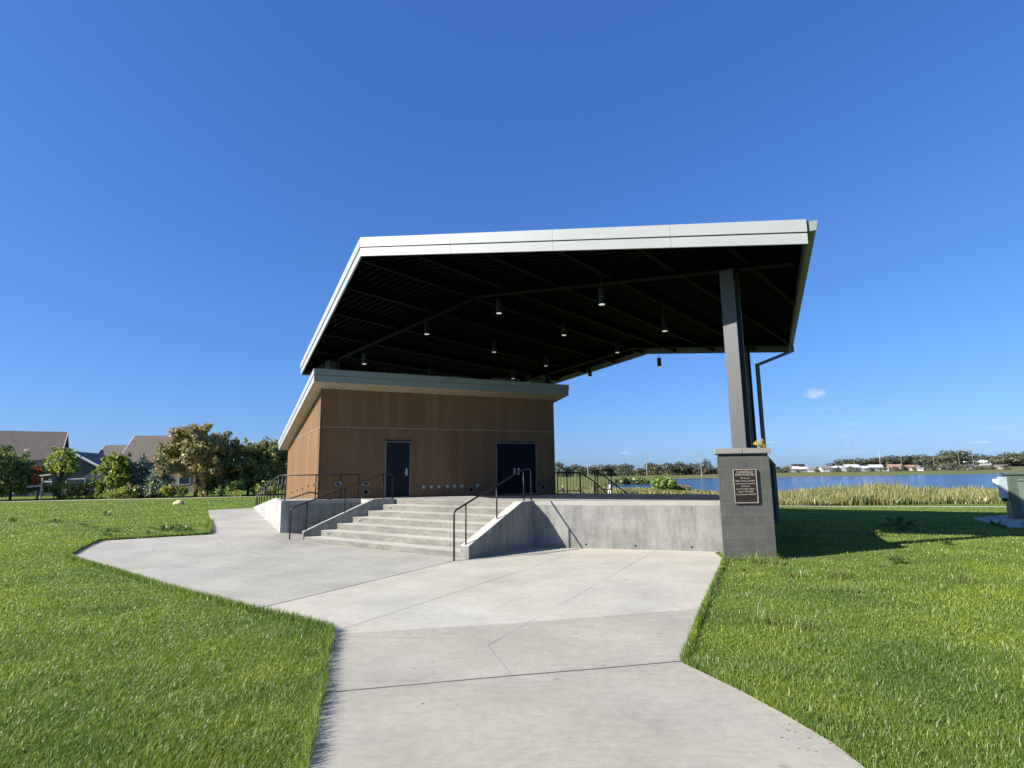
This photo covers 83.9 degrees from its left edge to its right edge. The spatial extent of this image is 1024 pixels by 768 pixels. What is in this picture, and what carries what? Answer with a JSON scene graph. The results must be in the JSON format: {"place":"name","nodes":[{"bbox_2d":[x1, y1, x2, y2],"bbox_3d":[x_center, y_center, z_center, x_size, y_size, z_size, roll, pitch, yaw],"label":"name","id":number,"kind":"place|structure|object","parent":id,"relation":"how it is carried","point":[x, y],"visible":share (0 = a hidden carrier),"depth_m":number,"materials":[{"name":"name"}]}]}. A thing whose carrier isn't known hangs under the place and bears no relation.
{"place":"outdoors","nodes":[
{"label":"outdoors","id":0,"kind":"place"},
{"bbox_2d":[4,495,283,501],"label":"path","id":1,"kind":"structure","parent":0,"point":[123,499],"depth_m":52.38,"materials":[{"name":"concrete"}]},
{"bbox_2d":[73,508,864,767],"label":"pavement","id":2,"kind":"structure","parent":0,"point":[670,714],"depth_m":6.99,"materials":[{"name":"concrete"}]},
{"bbox_2d":[154,535,400,589],"bbox_3d":[-6.958,4.508,14.988,10.698,0.220,2.598,-8,-11,39],"label":"pale joint line","id":3,"kind":"object","parent":2,"relation":"on","point":[273,555],"visible":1,"depth_m":13.77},
{"bbox_2d":[97,531,653,674],"bbox_3d":[-4.954,4.281,13.660,14.909,0.236,10.211,-4,-9,22],"label":"pavement scoring","id":4,"kind":"object","parent":2,"relation":"on","point":[469,587],"visible":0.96,"depth_m":8.62,"materials":[{"name":"concrete"}]},
{"bbox_2d":[302,498,533,558],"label":"staircase","id":5,"kind":"structure","parent":2,"relation":"on","point":[424,527],"depth_m":17.14,"materials":[{"name":"concrete"}]},
{"bbox_2d":[289,473,392,538],"bbox_3d":[-5.776,4.203,19.546,3.438,2.224,0.047,4,-10,-27],"label":"stair handrail","id":6,"kind":"object","parent":5,"relation":"on","point":[307,502],"visible":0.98,"depth_m":19.54,"materials":[{"name":"metal"}]},
{"bbox_2d":[453,468,531,560],"bbox_3d":[-0.442,3.505,15.801,0.048,2.304,3.487,-7,-11,36],"label":"stair handrail","id":7,"kind":"object","parent":5,"relation":"on","point":[471,500],"visible":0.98,"depth_m":15.33,"materials":[{"name":"metal"}]},
{"bbox_2d":[269,549,678,692],"bbox_3d":[-1.165,3.917,10.953,6.252,0.017,10.530,-1,-9,0],"label":"pavement joint","id":8,"kind":"object","parent":2,"relation":"on","point":[477,678],"visible":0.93,"depth_m":6.25,"materials":[{"name":"concrete"}]},
{"bbox_2d":[0,463,1023,767],"bbox_3d":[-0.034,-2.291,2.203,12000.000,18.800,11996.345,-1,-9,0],"label":"ground","id":9,"kind":"structure","parent":0,"point":[84,501],"depth_m":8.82,"materials":[{"name":"plant"}]},
{"bbox_2d":[0,444,37,497],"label":"tree","id":10,"kind":"object","parent":9,"relation":"on","point":[6,459],"visible":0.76,"depth_m":54.01,"materials":[{"name":"green plant"}]},
{"bbox_2d":[0,457,43,499],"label":"tree","id":11,"kind":"object","parent":9,"relation":"on","point":[23,489],"visible":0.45,"depth_m":54.60,"materials":[{"name":"green plant"}]},
{"bbox_2d":[0,431,68,496],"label":"house","id":12,"kind":"structure","parent":9,"relation":"on","point":[38,444],"depth_m":70.79,"materials":[{"name":"brown"}]},
{"bbox_2d":[28,465,49,499],"bbox_3d":[-45.125,9.482,54.281,1.648,3.621,1.470,-1,-9,0],"label":"shrub","id":13,"kind":"object","parent":9,"relation":"on","point":[36,479],"visible":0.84,"depth_m":54.19,"materials":[{"name":"orange plant"}]},
{"bbox_2d":[27,474,52,500],"bbox_3d":[-44.104,9.700,53.164,2.305,2.550,0.300,-1,-9,0],"label":"garden post","id":14,"kind":"object","parent":9,"relation":"on","point":[41,487],"visible":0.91,"depth_m":53.19,"materials":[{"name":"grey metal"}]},
{"bbox_2d":[39,482,69,498],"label":"shrub","id":15,"kind":"object","parent":9,"relation":"on","point":[53,488],"visible":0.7,"depth_m":55.27,"materials":[{"name":"green plant"}]},
{"bbox_2d":[40,446,82,499],"bbox_3d":[-43.841,8.715,55.268,3.392,5.400,3.262,7,-12,-41],"label":"tree","id":16,"kind":"object","parent":9,"relation":"on","point":[67,463],"visible":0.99,"depth_m":55.34,"materials":[{"name":"green plant"}]},
{"bbox_2d":[47,481,90,498],"bbox_3d":[-42.906,10.507,56.013,3.302,2.060,3.527,-1,-9,0],"label":"shrub","id":17,"kind":"object","parent":9,"relation":"on","point":[66,487],"visible":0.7,"depth_m":55.10,"materials":[{"name":"green plant"}]},
{"bbox_2d":[29,452,119,496],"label":"house","id":18,"kind":"structure","parent":9,"relation":"on","point":[88,463],"depth_m":67.21,"materials":[{"name":"stone"}]},
{"bbox_2d":[65,478,85,490],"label":"window","id":19,"kind":"structure","parent":18,"relation":"in","point":[76,480],"depth_m":66.81,"materials":[{"name":"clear glass"}]},
{"bbox_2d":[66,482,104,498],"bbox_3d":[-41.779,10.556,56.042,3.040,1.938,3.249,-1,-9,0],"label":"shrub","id":20,"kind":"object","parent":9,"relation":"on","point":[77,488],"visible":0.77,"depth_m":55.34,"materials":[{"name":"green plant"}]},
{"bbox_2d":[85,480,113,498],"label":"shrub","id":21,"kind":"object","parent":9,"relation":"on","point":[91,483],"visible":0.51,"depth_m":55.83,"materials":[{"name":"green plant"}]},
{"bbox_2d":[91,450,141,497],"bbox_3d":[-39.026,9.045,56.389,4.122,4.948,4.024,-1,-9,0],"label":"tree","id":22,"kind":"object","parent":9,"relation":"on","point":[120,472],"visible":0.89,"depth_m":55.59,"materials":[{"name":"green plant"}]},
{"bbox_2d":[94,485,139,498],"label":"shrub","id":23,"kind":"object","parent":9,"relation":"on","point":[113,493],"visible":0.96,"depth_m":53.90,"materials":[{"name":"green plant"}]},
{"bbox_2d":[99,445,152,473],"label":"house","id":24,"kind":"structure","parent":9,"relation":"on","point":[106,450],"depth_m":76.18,"materials":[{"name":"beige"}]},
{"bbox_2d":[111,482,148,498],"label":"shrub","id":25,"kind":"object","parent":9,"relation":"on","point":[128,485],"visible":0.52,"depth_m":54.91,"materials":[{"name":"green plant"}]},
{"bbox_2d":[124,452,152,497],"bbox_3d":[-37.298,9.271,57.358,3.267,4.745,3.278,-1,-9,0],"label":"spruce tree","id":26,"kind":"object","parent":9,"relation":"on","point":[139,478],"visible":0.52,"depth_m":56.98,"materials":[{"name":"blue plant"}]},
{"bbox_2d":[141,480,170,497],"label":"shrub","id":27,"kind":"object","parent":9,"relation":"on","point":[154,481],"visible":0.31,"depth_m":55.50,"materials":[{"name":"green plant"}]},
{"bbox_2d":[139,460,178,497],"bbox_3d":[-34.710,9.191,56.382,3.632,4.527,3.334,-1,-9,0],"label":"spruce tree","id":28,"kind":"object","parent":9,"relation":"on","point":[164,479],"visible":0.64,"depth_m":55.64,"materials":[{"name":"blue plant"}]},
{"bbox_2d":[156,484,188,497],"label":"shrub","id":29,"kind":"object","parent":9,"relation":"on","point":[182,490],"visible":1,"depth_m":55.10,"materials":[{"name":"green plant"}]},
{"bbox_2d":[122,436,225,491],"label":"house","id":30,"kind":"structure","parent":9,"relation":"on","point":[137,446],"depth_m":75.76,"materials":[{"name":"beige"}]},
{"bbox_2d":[178,476,189,484],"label":"window","id":31,"kind":"structure","parent":30,"relation":"in","point":[182,481],"depth_m":74.91,"materials":[{"name":"clear glass"}]},
{"bbox_2d":[152,422,238,496],"bbox_3d":[-31.251,7.631,56.552,6.991,7.561,7.261,-1,-9,0],"label":"tree","id":32,"kind":"object","parent":9,"relation":"on","point":[186,444],"visible":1,"depth_m":55.29,"materials":[{"name":"green plant"}]},
{"bbox_2d":[191,478,226,496],"bbox_3d":[-30.032,10.325,56.334,2.749,2.134,3.168,-6,-10,30],"label":"shrub","id":33,"kind":"object","parent":9,"relation":"on","point":[201,484],"visible":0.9,"depth_m":55.91,"materials":[{"name":"green plant"}]},
{"bbox_2d":[198,458,241,495],"bbox_3d":[-30.135,9.166,59.275,4.462,5.324,4.259,-9,-12,41],"label":"tree","id":34,"kind":"object","parent":9,"relation":"on","point":[231,477],"visible":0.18,"depth_m":58.73,"materials":[{"name":"green plant"}]},
{"bbox_2d":[215,478,256,496],"bbox_3d":[-26.998,10.252,55.936,3.628,2.067,3.367,-1,-9,0],"label":"shrub","id":35,"kind":"object","parent":9,"relation":"on","point":[237,484],"visible":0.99,"depth_m":55.65,"materials":[{"name":"green plant"}]},
{"bbox_2d":[218,437,277,494],"bbox_3d":[-27.203,8.703,59.416,6.076,6.195,6.378,-1,-9,0],"label":"tree","id":36,"kind":"object","parent":9,"relation":"on","point":[251,454],"visible":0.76,"depth_m":58.39,"materials":[{"name":"green plant"}]},
{"bbox_2d":[245,436,287,494],"bbox_3d":[-24.995,8.725,60.554,6.170,6.433,6.333,-1,-9,0],"label":"tree","id":37,"kind":"object","parent":9,"relation":"on","point":[275,455],"visible":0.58,"depth_m":59.04,"materials":[{"name":"green plant"}]},
{"bbox_2d":[254,480,280,495],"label":"shrub","id":38,"kind":"object","parent":9,"relation":"on","point":[272,487],"visible":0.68,"depth_m":55.65,"materials":[{"name":"green plant"}]},
{"bbox_2d":[254,498,312,532],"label":"concrete wall","id":39,"kind":"structure","parent":9,"relation":"on","point":[273,512],"depth_m":21.54,"materials":[{"name":"concrete"}]},
{"bbox_2d":[255,474,286,505],"bbox_3d":[-11.922,5.405,27.701,0.064,1.944,17.331,4,-10,-27],"label":"ramp railing","id":40,"kind":"object","parent":39,"relation":"on","point":[278,476],"visible":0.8,"depth_m":24.19,"materials":[{"name":"metal"}]},
{"bbox_2d":[278,368,568,499],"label":"building","id":41,"kind":"structure","parent":9,"relation":"on","point":[423,436],"depth_m":23.28,"materials":[{"name":"brown wood"}]},
{"bbox_2d":[384,440,410,497],"bbox_3d":[-4.506,3.342,22.477,1.054,2.228,0.148,4,-10,-27],"label":"door","id":42,"kind":"structure","parent":41,"relation":"in","point":[397,452],"depth_m":22.52,"materials":[{"name":"paint"}]},
{"bbox_2d":[496,441,537,494],"bbox_3d":[0.204,3.657,24.843,2.014,2.269,0.148,4,-10,-27],"label":"door","id":43,"kind":"structure","parent":41,"relation":"in","point":[511,458],"depth_m":24.86,"materials":[{"name":"paint"}]},
{"bbox_2d":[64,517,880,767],"bbox_3d":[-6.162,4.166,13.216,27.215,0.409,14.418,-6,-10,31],"label":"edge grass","id":44,"kind":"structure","parent":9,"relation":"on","point":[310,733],"depth_m":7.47,"materials":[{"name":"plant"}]},
{"bbox_2d":[287,493,722,552],"bbox_3d":[0.390,5.659,21.430,15.299,2.939,8.798,-4,-9,20],"label":"stage","id":45,"kind":"object","parent":9,"relation":"on","point":[683,522],"visible":0.63,"depth_m":16.34,"materials":[{"name":"concrete"}]},
{"bbox_2d":[286,474,358,498],"bbox_3d":[-6.873,3.758,20.747,2.583,0.943,0.048,4,-10,-27],"label":"landing railing","id":46,"kind":"object","parent":45,"relation":"on","point":[326,474],"visible":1,"depth_m":20.76,"materials":[{"name":"metal"}]},
{"bbox_2d":[557,472,580,492],"bbox_3d":[2.491,4.394,25.043,1.058,1.068,0.053,-4,-9,20],"label":"guard railing","id":47,"kind":"object","parent":45,"relation":"on","point":[567,480],"visible":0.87,"depth_m":25.01,"materials":[{"name":"metal"}]},
{"bbox_2d":[594,470,611,493],"bbox_3d":[3.924,4.221,24.484,0.735,1.066,0.052,-2,-9,8],"label":"guard railing","id":48,"kind":"object","parent":45,"relation":"on","point":[601,480],"visible":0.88,"depth_m":24.50,"materials":[{"name":"metal"}]},
{"bbox_2d":[597,471,627,493],"bbox_3d":[4.317,4.739,24.484,1.298,2.031,0.052,-1,-9,0],"label":"guard railing","id":49,"kind":"object","parent":45,"relation":"on","point":[608,483],"visible":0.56,"depth_m":24.53,"materials":[{"name":"metal"}]},
{"bbox_2d":[555,461,568,476],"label":"tree","id":50,"kind":"object","parent":9,"relation":"on","point":[559,465],"visible":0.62,"depth_m":340.81,"materials":[{"name":"green plant"}]},
{"bbox_2d":[576,466,592,476],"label":"tree","id":51,"kind":"object","parent":9,"relation":"on","point":[583,470],"visible":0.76,"depth_m":339.12,"materials":[{"name":"green plant"}]},
{"bbox_2d":[595,464,613,475],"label":"tree","id":52,"kind":"object","parent":9,"relation":"on","point":[608,467],"visible":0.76,"depth_m":339.90,"materials":[{"name":"green plant"}]},
{"bbox_2d":[615,463,629,475],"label":"tree","id":53,"kind":"object","parent":9,"relation":"on","point":[625,468],"visible":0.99,"depth_m":325.25,"materials":[{"name":"green plant"}]},
{"bbox_2d":[614,477,638,483],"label":"shrub","id":54,"kind":"object","parent":9,"relation":"on","point":[623,480],"visible":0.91,"depth_m":211.35,"materials":[{"name":"green plant"}]},
{"bbox_2d":[619,463,634,475],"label":"tree","id":55,"kind":"object","parent":9,"relation":"on","point":[631,467],"visible":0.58,"depth_m":333.13,"materials":[{"name":"green plant"}]},
{"bbox_2d":[627,478,646,484],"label":"shrub","id":56,"kind":"object","parent":9,"relation":"on","point":[633,481],"visible":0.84,"depth_m":210.93,"materials":[{"name":"green plant"}]},
{"bbox_2d":[569,486,718,494],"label":"bank grass","id":57,"kind":"structure","parent":9,"relation":"on","point":[633,490],"depth_m":95.43,"materials":[{"name":"plant"}]},
{"bbox_2d":[640,462,660,474],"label":"tree","id":58,"kind":"object","parent":9,"relation":"on","point":[649,464],"visible":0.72,"depth_m":371.18,"materials":[{"name":"green plant"}]},
{"bbox_2d":[650,463,664,474],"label":"tree","id":59,"kind":"object","parent":9,"relation":"on","point":[654,467],"visible":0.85,"depth_m":368.39,"materials":[{"name":"green plant"}]},
{"bbox_2d":[650,475,678,489],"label":"willow bush","id":60,"kind":"object","parent":9,"relation":"on","point":[665,482],"visible":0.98,"depth_m":105.12,"materials":[{"name":"green plant"}]},
{"bbox_2d":[654,463,675,474],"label":"tree","id":61,"kind":"object","parent":9,"relation":"on","point":[666,468],"visible":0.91,"depth_m":364.37,"materials":[{"name":"green plant"}]},
{"bbox_2d":[663,461,680,474],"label":"tree","id":62,"kind":"object","parent":9,"relation":"on","point":[676,464],"visible":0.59,"depth_m":366.65,"materials":[{"name":"green plant"}]},
{"bbox_2d":[672,461,687,474],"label":"tree","id":63,"kind":"object","parent":9,"relation":"on","point":[682,468],"visible":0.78,"depth_m":365.99,"materials":[{"name":"green plant"}]},
{"bbox_2d":[675,484,691,490],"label":"willow bush","id":64,"kind":"object","parent":9,"relation":"on","point":[683,487],"visible":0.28,"depth_m":108.49,"materials":[{"name":"green plant"}]},
{"bbox_2d":[681,463,697,474],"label":"tree","id":65,"kind":"object","parent":9,"relation":"on","point":[689,468],"visible":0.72,"depth_m":368.33,"materials":[{"name":"green plant"}]},
{"bbox_2d":[700,458,711,473],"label":"tree","id":66,"kind":"object","parent":9,"relation":"on","point":[705,463],"visible":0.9,"depth_m":369.35,"materials":[{"name":"green plant"}]},
{"bbox_2d":[714,448,776,558],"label":"stone pier","id":67,"kind":"structure","parent":9,"relation":"on","point":[747,528],"depth_m":14.05,"materials":[{"name":"stone"}]},
{"bbox_2d":[300,219,817,521],"bbox_3d":[1.767,1.384,24.538,23.890,9.570,20.399,-8,-12,40],"label":"canopy","id":68,"kind":"object","parent":67,"relation":"on","point":[733,292],"visible":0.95,"depth_m":20.75,"materials":[{"name":"metal"}]},
{"bbox_2d":[424,322,429,334],"bbox_3d":[-3.299,-2.574,22.092,0.210,1.328,0.210,-1,-9,0],"label":"pendant light","id":69,"kind":"object","parent":68,"relation":"hanging from","point":[426,328],"visible":1,"depth_m":21.95,"materials":[{"name":"black paint"}]},
{"bbox_2d":[496,276,501,313],"bbox_3d":[-0.449,-3.035,19.295,0.210,1.328,0.210,-1,-9,0],"label":"pendant light","id":70,"kind":"object","parent":68,"relation":"hanging from","point":[498,306],"visible":1,"depth_m":19.16,"materials":[{"name":"black paint"}]},
{"bbox_2d":[561,310,566,335],"bbox_3d":[2.046,-2.581,22.649,0.210,1.328,0.210,-1,-9,0],"label":"pendant light","id":71,"kind":"object","parent":68,"relation":"hanging from","point":[563,329],"visible":1,"depth_m":22.52,"materials":[{"name":"black paint"}]},
{"bbox_2d":[598,262,604,304],"bbox_3d":[2.598,-2.962,16.651,0.210,1.328,0.210,-1,-9,0],"label":"pendant light","id":72,"kind":"object","parent":68,"relation":"hanging from","point":[601,295],"visible":1,"depth_m":16.51,"materials":[{"name":"black paint"}]},
{"bbox_2d":[661,295,667,331],"bbox_3d":[5.312,-2.493,19.954,0.210,1.328,0.210,-1,-9,0],"label":"pendant light","id":73,"kind":"object","parent":68,"relation":"hanging from","point":[664,326],"visible":1,"depth_m":19.82,"materials":[{"name":"black paint"}]},
{"bbox_2d":[732,469,758,502],"bbox_3d":[5.778,2.526,14.110,0.585,0.830,0.037,-1,-9,1],"label":"plaque","id":74,"kind":"object","parent":67,"relation":"attached to","point":[745,487],"visible":1,"depth_m":14.10,"materials":[{"name":"brown metal"}]},
{"bbox_2d":[723,562,767,572],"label":"grass tuft","id":75,"kind":"object","parent":9,"relation":"on","point":[739,569],"visible":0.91,"depth_m":12.41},
{"bbox_2d":[736,551,764,565],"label":"grass tuft","id":76,"kind":"object","parent":9,"relation":"on","point":[751,557],"visible":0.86,"depth_m":13.39,"materials":[{"name":"plant"}]},
{"bbox_2d":[769,462,775,521],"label":"stone pier","id":77,"kind":"structure","parent":9,"relation":"on","point":[772,492],"depth_m":26.22,"materials":[{"name":"stone"}]},
{"bbox_2d":[745,607,804,632],"bbox_3d":[3.610,3.308,8.089,0.737,0.239,0.811,5,-11,-35],"label":"grass tuft","id":78,"kind":"object","parent":9,"relation":"on","point":[768,620],"visible":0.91,"depth_m":8.12,"materials":[{"name":"plant"}]},
{"bbox_2d":[757,553,792,567],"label":"grass tuft","id":79,"kind":"object","parent":9,"relation":"on","point":[776,561],"visible":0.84,"depth_m":13.02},
{"bbox_2d":[764,565,800,578],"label":"grass tuft","id":80,"kind":"object","parent":9,"relation":"on","point":[790,574],"visible":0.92,"depth_m":11.60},
{"bbox_2d":[787,615,832,633],"bbox_3d":[4.090,3.290,7.916,0.800,0.208,0.648,-1,-9,0],"label":"grass tuft","id":81,"kind":"object","parent":9,"relation":"on","point":[801,624],"visible":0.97,"depth_m":7.87,"materials":[{"name":"plant"}]},
{"bbox_2d":[818,466,831,471],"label":"house","id":82,"kind":"structure","parent":9,"relation":"on","point":[824,468],"depth_m":385.20,"materials":[{"name":"white"}]},
{"bbox_2d":[814,567,846,581],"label":"grass tuft","id":83,"kind":"object","parent":9,"relation":"on","point":[833,574],"visible":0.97,"depth_m":11.40,"materials":[{"name":"plant"}]},
{"bbox_2d":[824,565,854,579],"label":"grass tuft","id":84,"kind":"object","parent":9,"relation":"on","point":[845,573],"visible":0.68,"depth_m":11.67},
{"bbox_2d":[825,458,856,465],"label":"tree","id":85,"kind":"object","parent":9,"relation":"on","point":[842,462],"visible":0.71,"depth_m":630.50,"materials":[{"name":"green plant"}]},
{"bbox_2d":[824,581,865,595],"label":"grass tuft","id":86,"kind":"object","parent":9,"relation":"on","point":[846,588],"visible":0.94,"depth_m":10.15,"materials":[{"name":"plant"}]},
{"bbox_2d":[841,464,859,470],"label":"house","id":87,"kind":"structure","parent":9,"relation":"on","point":[857,466],"depth_m":390.12,"materials":[{"name":"grey"}]},
{"bbox_2d":[854,457,881,465],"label":"tree","id":88,"kind":"object","parent":9,"relation":"on","point":[869,460],"visible":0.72,"depth_m":636.32,"materials":[{"name":"green plant"}]},
{"bbox_2d":[877,457,905,466],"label":"tree","id":89,"kind":"object","parent":9,"relation":"on","point":[893,460],"visible":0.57,"depth_m":637.12,"materials":[{"name":"green plant"}]},
{"bbox_2d":[778,478,1005,505],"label":"reeds","id":90,"kind":"object","parent":9,"relation":"on","point":[884,494],"visible":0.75,"depth_m":50.82,"materials":[{"name":"plant"}]},
{"bbox_2d":[885,555,904,562],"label":"weed","id":91,"kind":"object","parent":9,"relation":"on","point":[900,559],"visible":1,"depth_m":13.06,"materials":[{"name":"green plant"}]},
{"bbox_2d":[878,515,916,527],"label":"weed","id":92,"kind":"object","parent":9,"relation":"on","point":[897,521],"visible":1,"depth_m":21.67,"materials":[{"name":"green plant"}]},
{"bbox_2d":[885,455,912,464],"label":"tree","id":93,"kind":"object","parent":9,"relation":"on","point":[905,457],"visible":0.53,"depth_m":635.17,"materials":[{"name":"green plant"}]},
{"bbox_2d":[902,519,920,525],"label":"weed","id":94,"kind":"object","parent":9,"relation":"on","point":[910,522],"visible":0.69,"depth_m":22.44,"materials":[{"name":"green plant"}]},
{"bbox_2d":[910,455,945,465],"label":"tree","id":95,"kind":"object","parent":9,"relation":"on","point":[917,462],"visible":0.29,"depth_m":556.56,"materials":[{"name":"green plant"}]},
{"bbox_2d":[916,452,965,465],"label":"tree","id":96,"kind":"object","parent":9,"relation":"on","point":[941,458],"visible":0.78,"depth_m":533.33,"materials":[{"name":"green plant"}]},
{"bbox_2d":[938,558,967,571],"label":"grass tuft","id":97,"kind":"object","parent":9,"relation":"on","point":[954,567],"visible":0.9,"depth_m":12.13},
{"bbox_2d":[935,450,977,466],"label":"tree","id":98,"kind":"object","parent":9,"relation":"on","point":[952,461],"visible":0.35,"depth_m":528.75,"materials":[{"name":"green plant"}]},
{"bbox_2d":[937,571,991,586],"bbox_3d":[8.673,3.669,10.846,0.727,0.225,0.909,-1,-9,0],"label":"grass tuft","id":99,"kind":"object","parent":9,"relation":"on","point":[962,577],"visible":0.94,"depth_m":10.90,"materials":[{"name":"plant"}]},
{"bbox_2d":[954,450,985,466],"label":"tree","id":100,"kind":"object","parent":9,"relation":"on","point":[962,453],"visible":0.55,"depth_m":528.13,"materials":[{"name":"green plant"}]},
{"bbox_2d":[974,515,1023,527],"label":"concrete pad","id":101,"kind":"object","parent":9,"relation":"on","point":[1008,521],"visible":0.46,"depth_m":25.17,"materials":[{"name":"concrete"}]},
{"bbox_2d":[992,472,1023,518],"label":"utility cabinet","id":102,"kind":"object","parent":101,"relation":"on","point":[1011,489],"visible":1,"depth_m":26.54,"materials":[{"name":"metal"}]},
{"bbox_2d":[984,452,1023,465],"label":"tree","id":103,"kind":"object","parent":9,"relation":"on","point":[1018,459],"visible":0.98,"depth_m":533.95,"materials":[{"name":"green plant"}]},
{"bbox_2d":[0,0,1023,470],"label":"sky","id":104,"kind":"structure","parent":0,"point":[188,188],"materials":[{"name":"blue"}]},
{"bbox_2d":[612,474,1001,491],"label":"lake water","id":105,"kind":"structure","parent":0,"point":[918,481],"depth_m":205.46,"materials":[{"name":"liquid"}]},
{"bbox_2d":[806,506,1005,506],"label":"path","id":106,"kind":"structure","parent":0,"point":[904,506],"depth_m":42.85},
{"bbox_3d":[3.993,6.159,24.994,1.800,2.330,1.300,-1,-9,0],"label":"back stairs","id":107,"kind":"object","parent":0,"visible":0},
{"bbox_2d":[580,472,607,493],"bbox_3d":[3.593,4.837,24.799,1.248,2.041,0.062,-1,-9,1],"label":"guard railing","id":108,"kind":"object","parent":107,"relation":"on","point":[591,483],"visible":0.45,"depth_m":24.87,"materials":[{"name":"metal"}]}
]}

